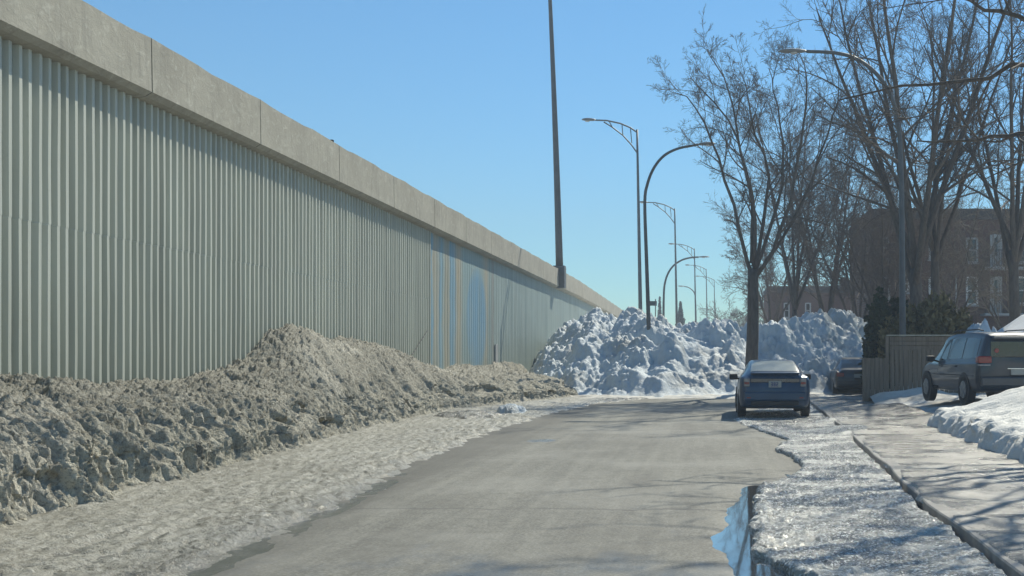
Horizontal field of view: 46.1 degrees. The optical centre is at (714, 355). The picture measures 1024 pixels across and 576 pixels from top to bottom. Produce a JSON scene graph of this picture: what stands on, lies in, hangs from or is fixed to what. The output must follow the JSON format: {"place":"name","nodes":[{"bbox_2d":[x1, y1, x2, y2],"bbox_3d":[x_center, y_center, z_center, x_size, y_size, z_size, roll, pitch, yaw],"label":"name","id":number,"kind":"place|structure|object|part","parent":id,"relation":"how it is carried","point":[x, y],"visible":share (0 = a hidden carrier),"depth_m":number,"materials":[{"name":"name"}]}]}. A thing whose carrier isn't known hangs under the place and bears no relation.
{"place":"outdoors","nodes":[
{"label":"outdoors","id":0,"kind":"place"},
{"bbox_2d":[53,398,963,575],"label":"road","id":1,"kind":"structure","parent":0,"point":[646,487],"depth_m":12.29,"materials":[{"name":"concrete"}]},
{"bbox_2d":[186,472,406,575],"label":"puddle","id":2,"kind":"object","parent":1,"relation":"on","point":[259,547],"visible":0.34,"depth_m":10.12,"materials":[{"name":"liquid"}]},
{"bbox_2d":[0,396,647,575],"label":"icy shoulder","id":3,"kind":"object","parent":1,"relation":"on","point":[199,520],"visible":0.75,"depth_m":11.89},
{"bbox_2d":[433,410,506,418],"bbox_3d":[-6.094,1.442,29.145,1.920,0.156,2.160,0,0,0],"label":"ice chunk","id":4,"kind":"object","parent":3,"relation":"on","point":[473,414],"visible":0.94,"depth_m":28.55,"materials":[{"name":"grey ice"}]},
{"bbox_2d":[497,403,526,413],"bbox_3d":[-5.432,1.406,31.284,0.840,0.252,1.200,0,0,0],"label":"ice chunk","id":5,"kind":"object","parent":3,"relation":"on","point":[509,408],"visible":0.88,"depth_m":30.98,"materials":[{"name":"white ice"}]},
{"bbox_2d":[570,391,854,398],"bbox_3d":[2.750,1.507,43.000,18.500,0.166,9.000,0,0,0],"label":"slush","id":6,"kind":"object","parent":1,"relation":"on","point":[732,396],"visible":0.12,"depth_m":42.28,"materials":[{"name":"white snow"}]},
{"bbox_2d":[830,357,862,393],"bbox_3d":[5.455,0.800,45.867,1.858,1.440,4.660,0,0,3],"label":"sedan","id":7,"kind":"object","parent":6,"relation":"on","point":[845,374],"visible":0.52,"depth_m":43.79,"materials":[{"name":"paint"}]},
{"bbox_3d":[5.077,0.334,44.773,0.640,0.369,0.681,0,0,3],"label":"rear window","id":8,"kind":"part","parent":7,"relation":"part of","materials":[{"name":"blue glass"}]},
{"bbox_3d":[5.716,0.334,44.740,0.640,0.369,0.681,0,0,3],"label":"rear window","id":9,"kind":"part","parent":7,"relation":"part of","materials":[{"name":"blue glass"}]},
{"bbox_2d":[711,474,792,575],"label":"puddle","id":10,"kind":"object","parent":1,"relation":"on","point":[732,540],"visible":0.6,"depth_m":9.89,"materials":[{"name":"blue liquid"}]},
{"bbox_2d":[729,359,810,417],"bbox_3d":[1.471,0.840,30.800,2.160,1.460,4.520,0,0,0],"label":"car","id":11,"kind":"object","parent":1,"relation":"on","point":[771,383],"visible":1,"depth_m":28.60,"materials":[{"name":"blue paint"}]},
{"bbox_3d":[1.172,0.272,29.288,0.597,0.267,1.061,0,0,0],"label":"rear window","id":12,"kind":"part","parent":11,"relation":"part of","materials":[{"name":"grey glass"}]},
{"bbox_3d":[1.770,0.272,29.288,0.597,0.267,1.061,0,0,0],"label":"rear window","id":13,"kind":"part","parent":11,"relation":"part of","materials":[{"name":"grey glass"}]},
{"bbox_2d":[734,404,1006,575],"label":"roadside ice","id":14,"kind":"structure","parent":1,"relation":"on","point":[840,503],"depth_m":10.82,"materials":[{"name":"white ice"}]},
{"bbox_2d":[810,399,1023,575],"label":"kerb","id":15,"kind":"structure","parent":1,"relation":"on","point":[944,514],"depth_m":10.71,"materials":[{"name":"concrete"}]},
{"bbox_2d":[927,386,1023,463],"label":"snow bank","id":16,"kind":"structure","parent":1,"relation":"on","point":[995,423],"depth_m":20.22,"materials":[{"name":"white snow"}]},
{"bbox_2d":[83,0,1023,325],"label":"sky","id":17,"kind":"structure","parent":0,"point":[450,99],"materials":[{"name":"blue"}]},
{"bbox_2d":[810,393,1023,565],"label":"sidewalk","id":18,"kind":"structure","parent":0,"point":[969,482],"depth_m":15.37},
{"bbox_2d":[855,379,986,412],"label":"snowy yard","id":19,"kind":"structure","parent":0,"point":[913,397],"depth_m":34.67,"materials":[{"name":"white snow"}]},
{"bbox_2d":[778,48,905,385],"bbox_3d":[4.299,-4.589,39.000,4.355,11.199,0.437,0,0,0],"label":"street lamp","id":20,"kind":"object","parent":19,"relation":"on","point":[902,315],"visible":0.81,"depth_m":38.94,"materials":[{"name":"grey metal"}]},
{"bbox_2d":[858,286,894,388],"bbox_3d":[5.907,-0.659,42.200,1.495,3.872,1.666,0,0,22],"label":"cedar","id":21,"kind":"object","parent":19,"relation":"on","point":[878,312],"visible":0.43,"depth_m":41.88,"materials":[{"name":"green plant"}]},
{"bbox_2d":[751,0,1023,319],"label":"bare tree","id":22,"kind":"object","parent":19,"relation":"on","point":[914,254],"visible":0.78,"depth_m":46.25,"materials":[{"name":"brown plant"}]},
{"bbox_2d":[887,296,913,316],"bbox_3d":[6.709,-0.513,42.799,2.068,3.405,1.885,0,0,0],"label":"cedar","id":23,"kind":"object","parent":19,"relation":"on","point":[893,301],"visible":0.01,"depth_m":42.71,"materials":[{"name":"green plant"}]},
{"bbox_2d":[876,303,937,382],"bbox_3d":[6.869,-0.377,41.461,2.527,2.985,2.311,0,0,0],"label":"hedge shrub","id":24,"kind":"object","parent":19,"relation":"on","point":[911,321],"visible":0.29,"depth_m":41.12,"materials":[{"name":"green plant"}]},
{"bbox_2d":[814,0,1023,184],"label":"bare tree","id":25,"kind":"object","parent":19,"relation":"on","point":[1011,66],"visible":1,"depth_m":20.51,"materials":[{"name":"brown plant"}]},
{"bbox_2d":[818,0,1023,300],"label":"bare tree","id":26,"kind":"object","parent":19,"relation":"on","point":[935,244],"visible":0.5,"depth_m":49.56,"materials":[{"name":"brown plant"}]},
{"bbox_2d":[862,335,985,400],"bbox_3d":[6.720,0.452,36.955,4.113,2.196,0.170,0,0,0],"label":"fence","id":27,"kind":"object","parent":19,"relation":"on","point":[875,375],"visible":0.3,"depth_m":36.91,"materials":[{"name":"wood"}]},
{"bbox_2d":[913,289,966,376],"bbox_3d":[7.775,-0.620,41.460,2.808,3.439,2.324,0,0,0],"label":"hedge shrub","id":28,"kind":"object","parent":19,"relation":"on","point":[936,309],"visible":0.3,"depth_m":41.02,"materials":[{"name":"green plant"}]},
{"bbox_2d":[942,303,973,345],"bbox_3d":[8.632,-0.398,41.981,2.210,3.024,2.107,0,0,0],"label":"hedge shrub","id":29,"kind":"object","parent":19,"relation":"on","point":[964,316],"visible":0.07,"depth_m":41.69,"materials":[{"name":"green plant"}]},
{"bbox_2d":[902,0,1023,322],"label":"bare tree","id":30,"kind":"object","parent":19,"relation":"on","point":[1013,239],"visible":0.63,"depth_m":46.31,"materials":[{"name":"brown plant"}]},
{"bbox_2d":[922,329,1023,405],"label":"minivan","id":31,"kind":"object","parent":19,"relation":"on","point":[967,366],"visible":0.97,"depth_m":28.37,"materials":[{"name":"grey paint"}]},
{"bbox_3d":[6.019,-0.131,30.880,0.162,0.563,1.090,0,0,-7],"label":"side window","id":32,"kind":"part","parent":31,"relation":"part of","materials":[{"name":"blue glass"}]},
{"bbox_3d":[6.151,-0.165,29.738,0.146,0.533,1.050,0,0,-7],"label":"side window","id":33,"kind":"part","parent":31,"relation":"part of","materials":[{"name":"blue glass"}]},
{"bbox_3d":[6.287,-0.172,28.666,0.157,0.519,0.950,0,0,-7],"label":"side window","id":34,"kind":"part","parent":31,"relation":"part of","materials":[{"name":"blue glass"}]},
{"bbox_3d":[7.219,-0.145,28.010,1.320,0.390,0.060,0,0,-7],"label":"rear window","id":35,"kind":"part","parent":31,"relation":"part of","materials":[{"name":"grey glass"}]},
{"bbox_2d":[965,318,996,332],"bbox_3d":[8.896,0.028,39.300,2.860,2.564,3.120,0,0,0],"label":"snow pile","id":36,"kind":"object","parent":19,"relation":"on","point":[984,326],"visible":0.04,"depth_m":39.16,"materials":[{"name":"white snow"}]},
{"bbox_2d":[997,314,1023,331],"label":"car shelter","id":37,"kind":"object","parent":19,"relation":"on","point":[1017,323],"visible":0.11,"depth_m":42.34,"materials":[{"name":"fabric"}]},
{"bbox_2d":[1004,0,1023,61],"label":"bare tree","id":38,"kind":"object","parent":19,"relation":"on","point":[1020,30],"visible":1,"depth_m":19.30,"materials":[{"name":"brown plant"}]},
{"label":"ground","id":39,"kind":"structure","parent":0,"visible":0},
{"bbox_2d":[0,323,577,527],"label":"snow bank","id":40,"kind":"structure","parent":39,"relation":"on","point":[67,442],"depth_m":16.81,"materials":[{"name":"grey snow"}]},
{"bbox_2d":[0,0,621,384],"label":"retaining wall","id":41,"kind":"structure","parent":39,"relation":"on","point":[166,213],"depth_m":20.86,"materials":[{"name":"concrete"}]},
{"bbox_2d":[548,0,565,266],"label":"mast","id":42,"kind":"object","parent":41,"relation":"on","point":[558,230],"visible":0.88,"depth_m":68.07,"materials":[{"name":"grey metal"}]},
{"bbox_2d":[582,118,641,308],"bbox_3d":[-5.314,-5.456,61.900,3.400,14.114,0.440,0,0,0],"label":"highway lamp","id":43,"kind":"object","parent":39,"relation":"on","point":[638,234],"visible":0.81,"depth_m":61.84,"materials":[{"name":"grey metal"}]},
{"bbox_2d":[650,299,656,316],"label":"street sign","id":44,"kind":"object","parent":39,"relation":"on","point":[653,303],"visible":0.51,"depth_m":69.98,"materials":[{"name":"grey metal"}]},
{"bbox_2d":[640,201,677,324],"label":"highway lamp","id":45,"kind":"object","parent":39,"relation":"on","point":[676,302],"visible":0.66,"depth_m":95.15,"materials":[{"name":"grey metal"}]},
{"bbox_2d":[657,296,661,316],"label":"conifer","id":46,"kind":"object","parent":39,"relation":"on","point":[659,308],"visible":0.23,"depth_m":199.89,"materials":[{"name":"green plant"}]},
{"bbox_2d":[675,301,685,325],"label":"conifer","id":47,"kind":"object","parent":39,"relation":"on","point":[681,320],"visible":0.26,"depth_m":189.73,"materials":[{"name":"green plant"}]},
{"bbox_2d":[668,243,696,321],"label":"highway lamp","id":48,"kind":"object","parent":39,"relation":"on","point":[694,274],"visible":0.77,"depth_m":130.95,"materials":[{"name":"grey metal"}]},
{"bbox_2d":[662,256,708,316],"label":"street lamp","id":49,"kind":"object","parent":39,"relation":"on","point":[663,303],"visible":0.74,"depth_m":99.93,"materials":[{"name":"grey metal"}]},
{"bbox_2d":[686,264,707,317],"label":"highway lamp","id":50,"kind":"object","parent":39,"relation":"on","point":[706,284],"visible":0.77,"depth_m":161.54,"materials":[{"name":"grey metal"}]},
{"bbox_2d":[529,306,866,396],"bbox_3d":[0.110,-0.287,58.500,18.780,4.000,34.000,0,0,0],"label":"snow pile","id":51,"kind":"object","parent":39,"relation":"on","point":[596,351],"visible":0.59,"depth_m":47.91,"materials":[{"name":"white snow"}]},
{"bbox_2d":[643,142,714,329],"bbox_3d":[-1.449,-3.831,48.000,2.948,9.782,0.380,0,0,0],"label":"street lamp","id":52,"kind":"object","parent":51,"relation":"on","point":[648,319],"visible":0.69,"depth_m":47.94,"materials":[{"name":"grey metal"}]},
{"bbox_2d":[794,155,979,306],"bbox_3d":[7.612,-4.008,53.852,8.337,10.536,7.885,0,0,31],"label":"bare tree","id":53,"kind":"object","parent":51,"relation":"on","point":[882,278],"visible":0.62,"depth_m":53.54,"materials":[{"name":"brown plant"}]},
{"bbox_2d":[697,276,714,318],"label":"highway lamp","id":54,"kind":"object","parent":39,"relation":"on","point":[714,289],"visible":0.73,"depth_m":183.95,"materials":[{"name":"grey metal"}]},
{"bbox_2d":[697,294,763,326],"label":"bare tree","id":55,"kind":"object","parent":39,"relation":"on","point":[733,312],"visible":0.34,"depth_m":148.78,"materials":[{"name":"brown plant"}]},
{"bbox_2d":[729,305,762,326],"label":"bare tree","id":56,"kind":"object","parent":39,"relation":"on","point":[743,315],"visible":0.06,"depth_m":170.33,"materials":[{"name":"brown plant"}]},
{"bbox_2d":[738,295,763,325],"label":"bare tree","id":57,"kind":"object","parent":39,"relation":"on","point":[746,314],"visible":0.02,"depth_m":128.96,"materials":[{"name":"brown plant"}]},
{"bbox_2d":[646,6,879,366],"bbox_3d":[1.709,-5.128,44.515,8.743,14.883,6.362,0,0,0],"label":"bare tree","id":58,"kind":"object","parent":39,"relation":"on","point":[754,273],"visible":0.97,"depth_m":44.37,"materials":[{"name":"brown plant"}]},
{"bbox_2d":[717,197,836,322],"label":"bare tree","id":59,"kind":"object","parent":39,"relation":"on","point":[768,272],"visible":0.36,"depth_m":83.69,"materials":[{"name":"brown plant"}]},
{"bbox_2d":[704,54,862,316],"bbox_3d":[3.819,-7.289,64.238,8.938,17.695,9.280,0,0,0],"label":"bare tree","id":60,"kind":"object","parent":39,"relation":"on","point":[793,284],"visible":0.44,"depth_m":63.35,"materials":[{"name":"brown plant"}]},
{"bbox_2d":[759,271,839,322],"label":"bare tree","id":61,"kind":"object","parent":39,"relation":"on","point":[783,284],"visible":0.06,"depth_m":118.32,"materials":[{"name":"brown plant"}]},
{"bbox_2d":[763,278,849,323],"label":"brick house","id":62,"kind":"structure","parent":39,"relation":"on","point":[809,303],"depth_m":105.00,"materials":[{"name":"brown brick"}]},
{"bbox_2d":[784,303,789,318],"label":"window","id":63,"kind":"structure","parent":62,"relation":"in","point":[787,312],"depth_m":104.95,"materials":[{"name":"white glass"}]},
{"bbox_2d":[805,303,810,313],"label":"window","id":64,"kind":"structure","parent":62,"relation":"in","point":[807,305],"depth_m":105.13,"materials":[{"name":"white glass"}]},
{"bbox_2d":[725,53,922,312],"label":"bare tree","id":65,"kind":"object","parent":39,"relation":"on","point":[820,300],"visible":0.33,"depth_m":65.49,"materials":[{"name":"brown plant"}]},
{"bbox_2d":[800,262,849,285],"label":"bare tree","id":66,"kind":"object","parent":39,"relation":"on","point":[819,283],"visible":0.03,"depth_m":111.81,"materials":[{"name":"brown plant"}]},
{"bbox_2d":[760,113,947,319],"bbox_3d":[7.475,-5.491,62.492,10.105,14.101,9.863,0,0,0],"label":"bare tree","id":67,"kind":"object","parent":39,"relation":"on","point":[853,302],"visible":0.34,"depth_m":61.49,"materials":[{"name":"brown plant"}]},
{"bbox_2d":[846,147,1023,313],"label":"bare tree","id":68,"kind":"object","parent":39,"relation":"on","point":[946,259],"visible":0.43,"depth_m":56.99,"materials":[{"name":"brown plant"}]},
{"bbox_2d":[850,209,1023,330],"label":"brick house","id":69,"kind":"structure","parent":39,"relation":"on","point":[980,315],"depth_m":72.00,"materials":[{"name":"brown brick"}]},
{"bbox_2d":[966,276,978,305],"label":"window","id":70,"kind":"structure","parent":69,"relation":"in","point":[970,301],"depth_m":72.12,"materials":[{"name":"grey glass"}]},
{"bbox_2d":[966,237,978,263],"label":"window","id":71,"kind":"structure","parent":69,"relation":"in","point":[973,241],"depth_m":72.10,"materials":[{"name":"grey glass"}]},
{"bbox_2d":[990,276,1001,312],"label":"window","id":72,"kind":"structure","parent":69,"relation":"in","point":[995,282],"depth_m":71.99,"materials":[{"name":"grey glass"}]},
{"bbox_2d":[990,234,1001,266],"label":"window","id":73,"kind":"structure","parent":69,"relation":"in","point":[991,238],"depth_m":71.94,"materials":[{"name":"grey glass"}]},
{"bbox_2d":[1019,276,1023,305],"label":"window","id":74,"kind":"structure","parent":69,"relation":"in","point":[1021,294],"depth_m":72.12,"materials":[{"name":"grey glass"}]},
{"bbox_2d":[936,173,1023,328],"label":"bare tree","id":75,"kind":"object","parent":39,"relation":"on","point":[994,292],"visible":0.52,"depth_m":57.20,"materials":[{"name":"brown plant"}]}
]}

